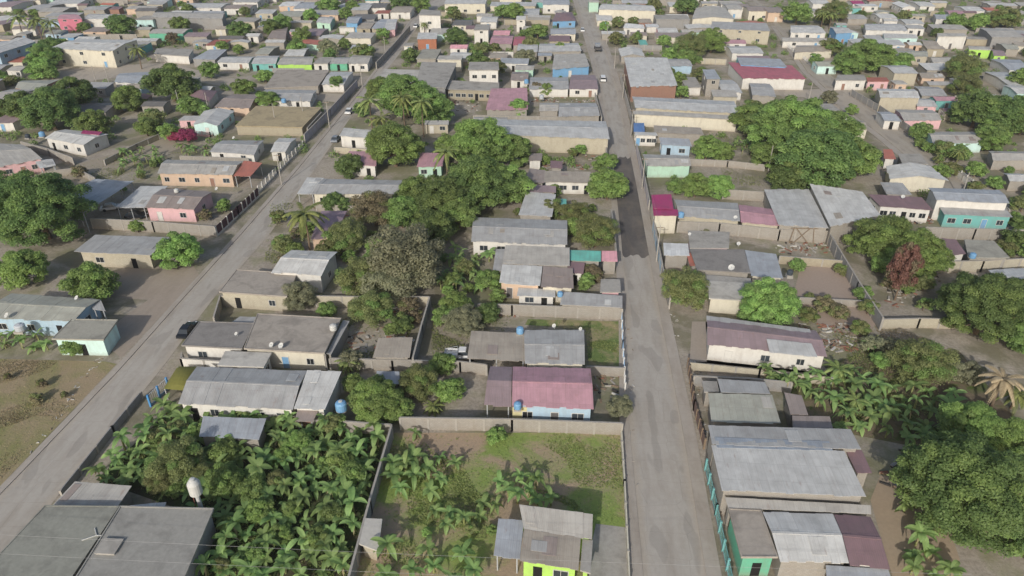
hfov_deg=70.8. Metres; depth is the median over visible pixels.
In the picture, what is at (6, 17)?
house
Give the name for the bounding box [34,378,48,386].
shrub
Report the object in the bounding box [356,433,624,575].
grass lot
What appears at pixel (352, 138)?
house
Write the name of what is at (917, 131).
tree
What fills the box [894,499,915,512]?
banana plant
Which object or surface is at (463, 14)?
boundary wall
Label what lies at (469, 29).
shed
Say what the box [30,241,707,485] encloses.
street dirt
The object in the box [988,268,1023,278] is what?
house
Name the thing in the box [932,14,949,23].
house
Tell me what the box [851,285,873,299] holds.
shrub
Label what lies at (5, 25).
shed
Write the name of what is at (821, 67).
house
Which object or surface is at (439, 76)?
building
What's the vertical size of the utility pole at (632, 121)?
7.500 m
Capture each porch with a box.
[35,159,55,173]
[294,410,317,432]
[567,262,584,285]
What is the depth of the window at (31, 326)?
112.52 m
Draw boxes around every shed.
[0,20,11,31]
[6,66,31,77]
[16,31,34,39]
[31,0,46,4]
[45,30,67,37]
[53,481,133,505]
[77,3,89,10]
[100,3,118,6]
[109,6,124,13]
[127,84,149,93]
[128,2,143,6]
[130,502,165,506]
[132,38,161,46]
[134,27,154,36]
[136,93,152,106]
[141,101,172,115]
[192,39,212,48]
[199,416,265,450]
[200,86,215,90]
[230,39,251,48]
[233,316,255,322]
[258,25,265,33]
[265,40,286,48]
[373,337,412,358]
[376,371,399,387]
[380,0,391,5]
[424,120,448,133]
[466,25,475,34]
[476,13,493,21]
[486,88,527,115]
[493,249,504,279]
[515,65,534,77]
[527,185,555,193]
[528,15,550,22]
[528,153,541,168]
[550,160,561,170]
[557,199,565,214]
[560,292,621,319]
[570,250,600,271]
[602,251,617,273]
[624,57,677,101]
[630,32,647,41]
[637,19,651,26]
[654,125,703,144]
[687,253,694,269]
[724,497,870,525]
[763,184,880,244]
[784,392,832,428]
[826,565,889,575]
[834,23,847,26]
[849,6,861,13]
[851,30,857,38]
[862,35,882,38]
[873,10,889,12]
[881,19,897,23]
[889,80,907,88]
[892,47,914,50]
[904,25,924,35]
[904,42,921,50]
[907,14,926,22]
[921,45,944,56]
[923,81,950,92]
[928,1,947,7]
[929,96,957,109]
[938,108,962,120]
[963,11,976,18]
[980,1,1003,6]
[1012,42,1023,52]
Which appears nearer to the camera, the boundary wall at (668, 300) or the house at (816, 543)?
the house at (816, 543)
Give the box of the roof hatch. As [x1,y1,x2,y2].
[94,538,123,554]
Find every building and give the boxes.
[380,62,456,97]
[446,80,498,100]
[651,194,677,232]
[728,57,805,89]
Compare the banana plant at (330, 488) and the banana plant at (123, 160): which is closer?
the banana plant at (330, 488)
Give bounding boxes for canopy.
[163,366,200,399]
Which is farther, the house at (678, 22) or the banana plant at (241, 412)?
the house at (678, 22)
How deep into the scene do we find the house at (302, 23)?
309.94 m
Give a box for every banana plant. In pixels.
[0,337,11,348]
[3,330,19,339]
[7,333,32,348]
[25,342,45,354]
[30,327,44,340]
[36,338,52,350]
[81,462,109,478]
[95,469,116,483]
[101,446,122,460]
[109,451,128,472]
[109,460,136,475]
[112,427,132,450]
[113,469,135,484]
[115,147,128,157]
[115,163,129,173]
[117,158,127,164]
[125,447,133,459]
[130,443,149,459]
[132,416,158,433]
[132,424,155,446]
[133,456,149,467]
[133,468,144,486]
[137,146,144,153]
[143,413,155,422]
[144,441,165,462]
[147,442,158,451]
[150,393,172,414]
[153,412,169,426]
[155,427,179,440]
[157,421,170,428]
[157,478,175,499]
[158,402,183,421]
[169,405,193,422]
[173,142,186,153]
[177,422,197,439]
[180,431,204,444]
[180,489,189,502]
[182,144,195,151]
[185,498,205,506]
[193,552,218,575]
[198,475,216,497]
[199,412,212,422]
[201,149,210,155]
[202,453,227,467]
[203,446,211,453]
[203,540,236,565]
[205,504,220,519]
[207,434,231,451]
[209,564,235,575]
[211,522,238,553]
[212,505,234,518]
[213,494,229,506]
[216,509,247,538]
[219,410,237,417]
[220,496,240,510]
[231,559,260,575]
[233,448,247,467]
[233,493,242,500]
[234,497,257,522]
[234,543,250,558]
[235,440,246,450]
[238,524,258,541]
[241,410,259,417]
[242,466,249,478]
[245,446,254,457]
[245,456,272,478]
[249,533,280,551]
[249,566,279,575]
[252,484,281,501]
[253,447,272,465]
[255,523,270,538]
[256,547,273,568]
[257,414,268,421]
[260,508,285,531]
[261,442,273,450]
[264,414,284,433]
[266,433,288,447]
[266,453,292,474]
[267,428,283,439]
[271,464,280,471]
[272,554,297,575]
[276,477,294,496]
[277,410,296,422]
[277,538,298,566]
[278,493,292,510]
[278,502,299,525]
[279,432,285,440]
[282,414,301,430]
[291,471,313,489]
[292,450,307,470]
[293,561,307,575]
[294,465,308,481]
[294,486,312,513]
[296,527,312,551]
[297,439,320,464]
[298,423,313,435]
[298,544,321,567]
[300,509,315,529]
[304,440,328,461]
[304,464,321,483]
[308,480,326,499]
[309,426,324,439]
[310,494,334,521]
[313,412,333,434]
[314,456,328,472]
[314,518,332,526]
[314,533,333,557]
[315,432,338,455]
[315,559,330,575]
[316,547,347,568]
[318,480,339,499]
[320,465,336,479]
[322,523,344,549]
[325,442,354,459]
[326,441,345,453]
[329,553,352,575]
[331,499,349,524]
[333,422,349,436]
[334,467,347,481]
[335,534,348,552]
[337,475,355,498]
[339,512,361,534]
[341,432,359,446]
[342,486,367,516]
[347,438,367,457]
[353,425,363,438]
[353,456,372,463]
[355,473,372,489]
[355,482,368,502]
[356,437,370,449]
[361,446,379,463]
[362,459,375,481]
[363,415,384,429]
[369,423,386,447]
[370,533,403,560]
[374,563,398,575]
[379,453,402,478]
[379,465,407,484]
[390,480,410,499]
[394,449,416,470]
[401,443,428,466]
[401,559,424,575]
[403,461,424,490]
[407,427,421,440]
[415,534,436,559]
[419,456,436,480]
[423,479,439,501]
[423,557,446,575]
[427,503,440,519]
[432,471,448,487]
[433,451,447,465]
[436,276,444,289]
[436,505,455,519]
[439,515,454,534]
[442,570,462,575]
[445,253,454,266]
[446,454,466,470]
[448,240,462,251]
[448,277,464,289]
[449,262,462,274]
[450,251,463,261]
[451,538,475,561]
[453,508,475,525]
[464,556,482,575]
[469,267,477,280]
[470,253,479,260]
[471,258,481,268]
[474,282,483,293]
[474,504,487,525]
[475,492,490,511]
[480,247,495,261]
[490,494,504,514]
[492,469,504,488]
[495,480,514,496]
[503,486,528,503]
[511,468,529,485]
[518,481,536,496]
[524,470,546,489]
[527,491,545,506]
[544,485,560,507]
[739,139,750,147]
[757,362,772,376]
[762,370,778,379]
[772,370,790,380]
[779,370,796,386]
[791,367,802,381]
[794,379,811,394]
[798,383,824,398]
[803,371,820,390]
[808,366,826,380]
[810,392,825,411]
[818,380,830,391]
[823,389,845,412]
[824,373,842,387]
[832,405,859,425]
[832,421,852,428]
[837,386,847,399]
[838,368,850,383]
[838,387,868,414]
[838,402,857,421]
[844,376,868,398]
[846,366,862,383]
[847,419,870,436]
[857,372,872,385]
[857,393,874,409]
[859,406,882,430]
[861,388,882,408]
[865,377,892,397]
[871,371,886,388]
[871,398,891,418]
[873,404,901,426]
[878,423,893,437]
[886,384,900,393]
[887,397,905,415]
[892,394,911,403]
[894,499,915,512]
[897,403,918,417]
[897,414,922,429]
[899,426,920,446]
[901,380,928,396]
[901,554,924,575]
[902,549,924,563]
[904,520,938,556]
[908,394,928,410]
[912,425,933,439]
[914,418,936,433]
[917,386,936,396]
[920,542,943,560]
[921,400,938,418]
[922,568,944,575]
[928,396,943,407]
[932,560,966,575]
[936,395,966,407]
[943,387,967,397]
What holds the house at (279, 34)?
on the ground at (64, 258)
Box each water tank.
[13,322,28,334]
[24,134,31,139]
[38,131,46,137]
[329,323,336,331]
[335,399,346,419]
[514,401,521,411]
[516,326,523,334]
[557,291,562,297]
[677,211,683,218]
[785,269,792,278]
[967,252,976,259]
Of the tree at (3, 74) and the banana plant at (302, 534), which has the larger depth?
the tree at (3, 74)
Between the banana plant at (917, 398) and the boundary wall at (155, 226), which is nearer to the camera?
the banana plant at (917, 398)
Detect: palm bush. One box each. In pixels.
[423,397,444,415]
[821,358,853,386]
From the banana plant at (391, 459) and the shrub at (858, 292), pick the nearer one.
the banana plant at (391, 459)
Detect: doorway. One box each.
[80,344,88,354]
[131,258,138,267]
[191,408,199,419]
[235,298,241,307]
[366,168,370,175]
[533,566,541,575]
[541,298,546,304]
[573,275,576,284]
[749,563,761,575]
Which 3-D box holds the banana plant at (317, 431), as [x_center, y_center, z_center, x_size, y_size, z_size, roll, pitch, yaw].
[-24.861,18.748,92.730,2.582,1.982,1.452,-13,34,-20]
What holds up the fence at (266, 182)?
on the ground at (64, 258)
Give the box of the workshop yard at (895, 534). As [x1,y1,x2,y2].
[871,476,959,575]
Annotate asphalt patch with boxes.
[614,156,648,257]
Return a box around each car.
[100,202,119,211]
[124,210,147,219]
[176,321,197,338]
[330,135,340,142]
[345,108,353,113]
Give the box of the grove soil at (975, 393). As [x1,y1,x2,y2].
[791,348,1023,557]
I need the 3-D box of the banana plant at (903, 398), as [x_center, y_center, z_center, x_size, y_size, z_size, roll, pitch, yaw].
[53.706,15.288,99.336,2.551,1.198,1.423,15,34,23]
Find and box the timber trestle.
[789,227,817,243]
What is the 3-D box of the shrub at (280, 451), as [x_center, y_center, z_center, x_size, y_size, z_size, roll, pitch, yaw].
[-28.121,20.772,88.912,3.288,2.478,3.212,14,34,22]
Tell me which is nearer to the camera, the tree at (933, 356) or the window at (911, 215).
the tree at (933, 356)
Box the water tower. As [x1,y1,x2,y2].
[186,477,202,507]
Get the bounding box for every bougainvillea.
[166,132,178,141]
[175,128,197,143]
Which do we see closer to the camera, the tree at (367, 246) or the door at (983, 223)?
the tree at (367, 246)
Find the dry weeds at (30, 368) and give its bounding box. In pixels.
[0,320,957,477]
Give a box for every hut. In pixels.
[359,518,381,560]
[600,279,620,294]
[942,238,965,260]
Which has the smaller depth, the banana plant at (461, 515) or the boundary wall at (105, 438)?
the banana plant at (461, 515)
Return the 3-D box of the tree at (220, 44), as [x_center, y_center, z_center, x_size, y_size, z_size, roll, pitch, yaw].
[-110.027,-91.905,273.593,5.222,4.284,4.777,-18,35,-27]
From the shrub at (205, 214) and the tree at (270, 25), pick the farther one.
the tree at (270, 25)
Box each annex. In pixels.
[217,351,271,369]
[517,288,554,304]
[663,243,689,268]
[688,230,729,252]
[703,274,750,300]
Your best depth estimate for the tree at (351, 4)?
338.86 m
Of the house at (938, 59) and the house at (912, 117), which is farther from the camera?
the house at (938, 59)
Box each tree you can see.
[0,70,7,82]
[0,90,30,117]
[0,102,5,116]
[0,168,97,246]
[0,170,7,183]
[0,248,50,290]
[3,75,19,85]
[6,13,28,31]
[13,9,27,14]
[16,85,81,130]
[21,43,63,65]
[22,56,58,79]
[24,14,47,39]
[27,9,38,15]
[37,36,62,46]
[39,18,61,36]
[44,69,59,78]
[51,76,98,103]
[56,260,121,300]
[71,109,115,132]
[75,22,90,32]
[102,14,137,33]
[110,85,147,111]
[126,44,147,68]
[132,117,158,135]
[137,108,166,125]
[138,63,201,101]
[141,464,179,495]
[143,435,208,484]
[151,231,205,269]
[156,122,179,139]
[164,32,179,43]
[167,16,190,28]
[175,95,208,114]
[176,1,186,6]
[180,3,195,10]
[185,462,218,481]
[196,105,210,115]
[197,61,219,77]
[203,460,244,501]
[205,435,242,463]
[215,40,228,48]
[226,21,251,35]
[229,78,256,93]
[231,44,245,54]
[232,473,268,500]
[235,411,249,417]
[238,6,250,15]
[254,70,273,82]
[255,91,280,105]
[259,18,284,34]
[271,234,294,253]
[273,13,292,30]
[281,281,317,311]
[282,202,328,250]
[282,429,313,453]
[286,38,307,51]
[291,26,310,39]
[302,8,318,20]
[314,0,340,9]
[314,239,342,255]
[316,38,339,54]
[320,191,342,210]
[321,216,368,251]
[323,48,336,56]
[329,75,342,86]
[333,153,362,178]
[333,251,380,295]
[334,357,360,375]
[337,38,350,49]
[337,197,354,210]
[337,350,363,369]
[338,7,352,19]
[345,0,359,10]
[345,374,404,421]
[347,290,394,328]
[349,189,392,227]
[350,44,375,56]
[352,102,370,116]
[356,94,383,127]
[359,257,422,301]
[363,120,425,166]
[364,76,385,97]
[364,236,381,249]
[365,222,445,295]
[368,111,392,127]
[374,73,438,116]
[376,28,389,37]
[380,195,419,228]
[383,394,414,423]
[388,0,411,8]
[390,90,413,125]
[390,311,414,333]
[391,174,432,197]
[396,297,420,313]
[398,363,438,402]
[400,47,417,62]
[407,92,454,123]
[407,209,456,242]
[409,0,430,12]
[410,96,433,136]
[410,174,473,223]
[419,22,428,31]
[428,352,456,375]
[431,304,455,326]
[432,134,454,159]
[433,144,459,174]
[434,377,467,403]
[438,289,473,309]
[439,196,480,230]
[440,303,484,336]
[441,271,461,285]
[443,26,467,44]
[445,6,461,20]
[445,154,514,209]
[451,116,512,163]
[452,257,474,275]
[465,52,489,62]
[469,41,488,54]
[474,269,500,289]
[475,302,501,323]
[485,164,535,202]
[486,58,506,73]
[488,43,501,51]
[494,4,509,18]
[496,134,532,166]
[504,2,525,19]
[508,98,528,115]
[513,49,535,60]
[518,29,528,36]
[521,36,538,44]
[526,23,547,38]
[539,83,552,94]
[544,198,564,219]
[558,200,590,219]
[567,217,579,236]
[571,212,619,249]
[581,263,602,282]
[584,166,629,199]
[591,152,618,169]
[599,21,609,30]
[605,394,633,418]
[607,31,624,44]
[611,16,624,27]
[628,16,638,23]
[629,31,642,43]
[646,0,662,11]
[656,9,664,14]
[656,35,671,46]
[660,265,710,311]
[661,47,677,58]
[665,179,684,194]
[672,0,699,13]
[673,31,707,55]
[674,71,687,86]
[675,48,696,63]
[675,85,688,98]
[680,172,713,196]
[689,66,705,80]
[690,134,724,158]
[695,56,702,62]
[699,27,730,52]
[708,174,734,199]
[712,142,736,159]
[726,102,769,135]
[736,276,801,324]
[742,99,760,105]
[744,95,839,154]
[749,142,780,167]
[765,160,809,189]
[773,129,864,187]
[779,1,814,23]
[808,53,824,63]
[814,5,837,23]
[815,9,832,26]
[818,38,844,53]
[820,90,838,103]
[822,108,865,136]
[823,0,853,21]
[824,11,839,28]
[830,49,867,74]
[842,38,891,71]
[842,214,913,257]
[844,136,882,179]
[845,103,859,114]
[854,10,866,16]
[869,246,895,274]
[874,42,897,64]
[882,337,960,387]
[883,227,956,277]
[884,241,924,300]
[887,430,1023,558]
[892,61,909,65]
[896,10,912,18]
[896,52,915,65]
[908,122,934,139]
[915,275,936,290]
[930,28,943,36]
[930,139,955,157]
[930,271,1023,344]
[932,163,953,177]
[933,360,964,380]
[935,400,1006,445]
[936,279,963,294]
[940,161,960,174]
[943,12,967,25]
[943,50,988,77]
[945,88,1004,127]
[947,72,982,95]
[948,148,968,162]
[950,144,973,160]
[957,360,987,384]
[964,161,989,176]
[966,181,987,188]
[967,13,990,30]
[974,118,1013,136]
[974,365,1023,406]
[975,126,1012,150]
[978,95,1023,130]
[981,416,1023,481]
[985,175,1006,188]
[986,10,1008,27]
[990,4,1023,27]
[992,496,1023,557]
[995,385,1023,416]
[996,238,1019,256]
[997,315,1023,353]
[1000,228,1023,247]
[1005,67,1023,85]
[1007,215,1023,228]
[1008,194,1023,211]
[1010,117,1023,133]
[1013,95,1023,99]
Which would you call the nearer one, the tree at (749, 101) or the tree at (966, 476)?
the tree at (966, 476)
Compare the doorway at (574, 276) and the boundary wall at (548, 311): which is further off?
the doorway at (574, 276)
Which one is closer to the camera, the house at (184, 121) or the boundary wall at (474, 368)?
the boundary wall at (474, 368)
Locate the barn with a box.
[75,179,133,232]
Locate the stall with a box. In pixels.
[634,123,644,139]
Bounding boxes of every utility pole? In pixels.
[273,154,281,184]
[630,109,635,136]
[641,158,644,188]
[656,226,663,261]
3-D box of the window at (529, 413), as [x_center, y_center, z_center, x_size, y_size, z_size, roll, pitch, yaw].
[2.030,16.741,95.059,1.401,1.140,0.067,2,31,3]
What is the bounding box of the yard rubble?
[291,95,940,489]
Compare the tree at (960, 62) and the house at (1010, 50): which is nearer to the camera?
the tree at (960, 62)
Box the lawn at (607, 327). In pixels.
[525,319,618,365]
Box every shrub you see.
[2,373,12,378]
[28,392,43,404]
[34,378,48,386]
[57,341,82,355]
[59,391,67,397]
[70,165,88,176]
[128,219,145,231]
[136,172,145,178]
[139,464,146,477]
[145,428,172,448]
[149,161,156,167]
[155,157,162,164]
[166,480,186,498]
[167,420,188,437]
[185,422,201,437]
[196,209,212,220]
[211,556,230,573]
[215,198,230,211]
[215,514,232,530]
[230,551,248,569]
[242,496,275,523]
[245,543,266,566]
[266,469,291,491]
[267,522,295,545]
[269,210,287,223]
[272,445,295,466]
[280,500,304,517]
[285,242,304,252]
[290,227,301,236]
[292,487,312,503]
[298,221,314,233]
[303,525,329,548]
[314,456,328,473]
[315,301,336,316]
[319,499,345,521]
[321,413,347,434]
[326,448,354,471]
[339,459,367,485]
[340,249,355,261]
[342,372,362,392]
[347,299,362,311]
[366,230,377,236]
[382,323,396,334]
[394,380,413,398]
[405,306,422,322]
[421,526,431,536]
[427,507,433,517]
[439,251,448,261]
[441,285,454,294]
[461,282,474,292]
[465,521,479,535]
[485,426,507,445]
[485,524,496,536]
[489,287,505,303]
[513,208,519,215]
[541,154,551,164]
[550,184,561,196]
[567,148,577,155]
[575,145,586,154]
[577,272,595,290]
[588,203,596,211]
[788,257,806,271]
[797,306,820,322]
[803,292,815,297]
[812,294,836,312]
[828,303,851,320]
[832,263,846,275]
[849,319,871,335]
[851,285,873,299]
[857,298,880,314]
[859,335,884,350]
[869,351,890,368]
[878,275,896,289]
[882,337,901,352]
[900,282,914,293]
[914,138,927,147]
[915,298,933,310]
[921,142,933,152]
[932,154,945,163]
[1003,166,1014,173]
[1010,211,1020,215]
[1016,244,1023,255]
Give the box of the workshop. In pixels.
[706,425,871,514]
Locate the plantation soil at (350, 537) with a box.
[96,417,385,575]
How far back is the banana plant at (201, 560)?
74.73 m
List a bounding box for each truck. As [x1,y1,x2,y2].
[445,346,473,361]
[594,43,600,49]
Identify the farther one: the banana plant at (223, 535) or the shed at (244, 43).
the shed at (244, 43)
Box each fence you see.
[146,377,168,406]
[196,131,212,136]
[215,187,259,235]
[257,141,303,192]
[621,317,625,367]
[623,368,625,390]
[686,357,706,449]
[704,458,732,575]
[787,45,811,66]
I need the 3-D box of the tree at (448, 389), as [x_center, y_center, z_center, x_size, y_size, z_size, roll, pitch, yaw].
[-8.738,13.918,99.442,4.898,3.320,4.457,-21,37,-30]
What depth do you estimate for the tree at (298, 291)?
117.86 m
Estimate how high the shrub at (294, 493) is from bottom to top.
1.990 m
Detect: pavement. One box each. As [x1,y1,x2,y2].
[0,0,433,493]
[573,0,642,575]
[593,12,721,575]
[771,26,989,228]
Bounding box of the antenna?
[82,528,100,540]
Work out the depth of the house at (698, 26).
300.72 m
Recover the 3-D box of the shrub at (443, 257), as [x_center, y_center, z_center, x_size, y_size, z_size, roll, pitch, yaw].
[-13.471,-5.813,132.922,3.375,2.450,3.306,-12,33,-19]
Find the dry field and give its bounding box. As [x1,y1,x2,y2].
[0,359,115,485]
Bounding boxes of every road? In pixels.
[0,0,444,551]
[576,0,705,575]
[753,0,1021,246]
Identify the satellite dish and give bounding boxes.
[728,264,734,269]
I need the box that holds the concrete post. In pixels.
[324,354,327,369]
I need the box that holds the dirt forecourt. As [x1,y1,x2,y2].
[110,264,198,356]
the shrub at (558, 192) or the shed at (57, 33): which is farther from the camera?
the shed at (57, 33)
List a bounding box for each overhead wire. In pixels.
[0,553,454,575]
[15,535,968,574]
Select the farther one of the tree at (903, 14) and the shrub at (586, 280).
the tree at (903, 14)
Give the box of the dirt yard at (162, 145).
[57,138,189,185]
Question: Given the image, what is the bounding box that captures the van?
[600,75,605,81]
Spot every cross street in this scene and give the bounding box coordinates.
[45,62,341,101]
[774,88,875,115]
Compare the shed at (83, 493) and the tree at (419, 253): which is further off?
the tree at (419, 253)
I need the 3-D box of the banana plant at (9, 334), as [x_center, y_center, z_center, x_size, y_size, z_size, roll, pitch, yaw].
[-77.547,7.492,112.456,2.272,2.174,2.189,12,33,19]
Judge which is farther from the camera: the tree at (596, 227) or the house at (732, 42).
the house at (732, 42)
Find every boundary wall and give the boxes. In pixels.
[20,141,74,165]
[47,168,95,180]
[59,391,143,495]
[83,34,119,39]
[90,218,217,236]
[95,0,127,3]
[103,134,159,165]
[106,1,124,5]
[113,34,136,39]
[179,156,248,162]
[180,352,219,366]
[212,296,222,321]
[271,415,310,425]
[272,68,303,72]
[303,80,357,142]
[307,112,322,129]
[312,418,393,434]
[315,295,428,307]
[316,204,351,212]
[328,358,460,372]
[334,147,366,153]
[348,426,393,575]
[376,25,409,68]
[399,417,623,434]
[412,296,430,363]
[440,19,451,22]
[441,12,466,16]
[459,361,487,375]
[473,115,558,120]
[477,303,622,318]
[488,51,513,57]
[504,20,548,24]
[585,365,625,376]
[594,93,601,120]
[610,209,616,250]
[613,0,647,3]
[620,73,634,132]
[621,430,629,575]
[627,45,661,50]
[635,144,649,209]
[652,219,662,273]
[661,265,670,308]
[676,221,827,241]
[687,362,832,385]
[690,159,764,170]
[692,58,726,64]
[692,375,792,392]
[722,190,764,201]
[778,255,842,267]
[799,297,862,306]
[827,234,883,330]
[850,89,915,138]
[881,318,954,328]
[924,227,1023,240]
[936,258,1023,272]
[953,171,1009,212]
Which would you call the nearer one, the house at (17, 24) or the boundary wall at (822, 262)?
the boundary wall at (822, 262)
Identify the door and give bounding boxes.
[157,212,163,220]
[209,178,215,186]
[281,356,290,368]
[430,126,433,133]
[506,287,512,297]
[532,161,536,168]
[550,412,558,419]
[723,350,732,362]
[979,219,987,227]
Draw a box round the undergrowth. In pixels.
[0,0,1023,197]
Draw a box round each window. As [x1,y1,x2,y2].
[0,323,8,329]
[26,324,35,330]
[95,257,104,262]
[178,177,185,181]
[179,213,186,217]
[197,351,207,357]
[209,409,219,415]
[222,178,229,182]
[268,300,275,305]
[306,358,314,364]
[421,169,426,173]
[479,245,487,250]
[522,411,532,417]
[525,297,533,302]
[553,569,568,575]
[560,185,566,189]
[571,413,583,419]
[572,185,578,189]
[760,355,770,361]
[795,358,804,365]
[879,210,887,214]
[909,212,915,217]
[918,213,925,218]
[946,218,955,222]
[962,218,971,223]
[995,220,1003,225]
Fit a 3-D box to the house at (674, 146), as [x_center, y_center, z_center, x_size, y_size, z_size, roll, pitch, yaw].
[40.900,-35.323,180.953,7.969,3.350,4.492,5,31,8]
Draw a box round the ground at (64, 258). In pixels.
[0,0,1023,575]
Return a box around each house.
[0,1,33,11]
[0,15,25,20]
[0,35,21,40]
[0,37,34,63]
[0,64,12,74]
[0,79,5,90]
[0,89,32,98]
[0,115,26,131]
[0,144,44,178]
[0,293,106,335]
[0,505,216,575]
[8,56,26,65]
[11,21,33,27]
[12,26,44,35]
[15,80,57,91]
[23,4,63,15]
[36,17,59,26]
[38,7,77,16]
[44,12,84,20]
[45,129,109,155]
[49,0,93,8]
[51,319,120,355]
[54,39,140,67]
[57,14,81,30]
[58,33,83,39]
[72,103,122,117]
[74,235,169,268]
[75,36,99,39]
[82,27,115,33]
[83,6,112,13]
[84,14,123,27]
[91,82,114,96]
[115,72,149,87]
[116,186,212,221]
[126,6,161,14]
[135,8,162,17]
[135,16,156,28]
[137,41,152,53]
[146,0,172,6]
[146,1,167,10]
[149,29,192,40]
[151,12,226,29]
[154,48,193,63]
[157,160,262,187]
[173,0,198,4]
[178,116,199,127]
[178,366,341,420]
[179,3,230,10]
[181,313,348,369]
[183,32,211,42]
[184,77,201,89]
[190,89,218,108]
[193,49,227,66]
[194,11,227,17]
[194,108,234,135]
[206,40,230,49]
[210,140,263,161]
[215,26,228,35]
[215,94,258,115]
[217,56,254,69]
[218,36,246,40]
[219,269,296,311]
[223,5,257,14]
[233,0,268,7]
[234,17,261,28]
[235,106,321,135]
[246,33,263,42]
[251,56,279,70]
[255,9,276,19]
[255,46,279,55]
[259,89,316,106]
[264,70,329,93]
[268,27,287,39]
[270,138,296,160]
[271,250,336,292]
[276,11,303,21]
[277,56,313,69]
[279,1,304,11]
[283,48,309,56]
[290,20,314,28]
[293,2,318,10]
[294,0,320,1]
[297,177,401,206]
[300,39,322,50]
[307,28,328,39]
[310,211,346,250]
[312,10,342,20]
[313,57,334,69]
[316,17,334,30]
[318,34,343,45]
[322,72,352,91]
[329,57,349,70]
[338,26,354,33]
[339,128,370,147]
[345,32,375,44]
[346,16,361,31]
[348,55,372,71]
[349,151,376,176]
[351,3,371,15]
[355,14,377,21]
[356,21,376,32]
[365,0,380,2]
[370,3,390,12]
[371,19,386,33]
[374,10,390,18]
[385,19,396,36]
[390,6,415,18]
[403,43,414,49]
[416,49,441,63]
[417,32,437,49]
[417,152,444,177]
[419,9,440,32]
[430,28,463,40]
[437,55,462,71]
[444,0,486,13]
[450,45,467,52]
[450,52,471,61]
[452,20,472,31]
[467,330,584,367]
[468,62,498,82]
[471,217,566,254]
[473,117,506,118]
[474,24,490,43]
[480,17,497,28]
[484,366,593,420]
[490,2,512,10]
[490,36,513,49]
[490,52,507,61]
[493,30,510,35]
[494,504,592,575]
[499,245,573,301]
[500,0,521,2]
[500,58,528,71]
[511,72,528,87]
[513,36,524,51]
[515,2,536,8]
[516,16,525,31]
[517,44,537,58]
[519,192,555,219]
[522,9,539,19]
[527,168,545,184]
[529,77,568,96]
[532,0,542,7]
[538,43,580,58]
[538,53,551,62]
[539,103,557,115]
[542,0,569,13]
[544,171,590,193]
[549,35,569,43]
[550,29,575,40]
[552,12,575,27]
[552,54,588,76]
[558,103,599,120]
[569,75,597,96]
[588,0,598,11]
[595,14,611,25]
[598,4,655,22]
[601,31,625,39]
[618,46,644,62]
[621,0,647,4]
[623,23,644,34]
[635,132,657,145]
[638,40,647,44]
[643,154,690,177]
[645,24,658,32]
[653,15,689,29]
[654,32,689,43]
[656,28,677,32]
[659,137,691,155]
[660,0,675,5]
[667,2,697,12]
[668,59,692,73]
[675,200,778,228]
[680,29,701,33]
[680,77,701,94]
[684,23,710,30]
[690,249,750,277]
[692,6,733,23]
[699,1,717,6]
[701,69,720,96]
[702,379,780,426]
[706,315,826,370]
[708,39,746,49]
[708,281,756,313]
[710,90,737,103]
[711,21,769,44]
[717,1,742,6]
[718,80,741,99]
[722,4,742,18]
[725,46,763,60]
[727,508,777,575]
[736,56,770,62]
[737,21,763,22]
[742,6,767,19]
[745,250,782,282]
[748,83,775,103]
[763,512,889,575]
[764,7,782,21]
[781,37,826,47]
[787,103,838,114]
[790,25,825,37]
[794,45,831,59]
[806,0,827,8]
[811,61,835,73]
[828,27,852,43]
[834,75,865,89]
[839,14,866,24]
[847,1,863,5]
[847,38,862,46]
[855,4,877,11]
[857,120,867,138]
[863,0,893,7]
[863,24,907,34]
[865,77,889,89]
[868,194,931,222]
[870,13,896,23]
[874,88,919,112]
[875,112,901,129]
[876,39,905,47]
[878,65,918,85]
[879,182,911,196]
[882,33,917,42]
[882,149,895,169]
[884,162,948,191]
[891,1,914,11]
[894,51,927,64]
[894,109,941,128]
[897,19,924,25]
[897,154,927,164]
[909,1,934,11]
[914,86,946,98]
[915,72,944,85]
[916,98,937,110]
[917,63,950,76]
[920,40,939,47]
[926,24,967,35]
[926,132,982,152]
[926,188,1011,228]
[927,57,950,63]
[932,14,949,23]
[935,33,966,48]
[944,10,963,14]
[949,78,967,93]
[954,6,984,13]
[962,239,1009,268]
[965,36,987,45]
[967,46,990,58]
[977,28,1023,48]
[980,7,998,13]
[982,3,1017,8]
[983,72,1022,90]
[986,151,1023,169]
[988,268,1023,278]
[989,49,1005,59]
[989,59,1023,72]
[994,43,1018,56]
[1001,85,1023,98]
[1002,173,1023,190]
[1012,30,1023,33]
[1014,2,1023,8]
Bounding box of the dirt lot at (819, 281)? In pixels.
[795,266,874,338]
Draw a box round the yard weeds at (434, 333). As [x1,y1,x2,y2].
[64,91,943,421]
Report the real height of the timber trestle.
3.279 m
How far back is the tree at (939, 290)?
119.92 m
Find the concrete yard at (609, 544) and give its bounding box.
[589,524,630,575]
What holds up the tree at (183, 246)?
on the dirt forecourt
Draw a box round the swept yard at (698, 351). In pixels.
[690,321,829,375]
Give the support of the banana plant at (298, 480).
on the plantation soil at (350, 537)
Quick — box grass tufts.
[112,320,624,575]
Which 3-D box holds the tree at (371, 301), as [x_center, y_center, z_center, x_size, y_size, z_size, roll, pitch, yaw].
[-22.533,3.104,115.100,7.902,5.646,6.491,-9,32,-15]
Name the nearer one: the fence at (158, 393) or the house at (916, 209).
the fence at (158, 393)
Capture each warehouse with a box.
[474,119,609,154]
[632,97,735,131]

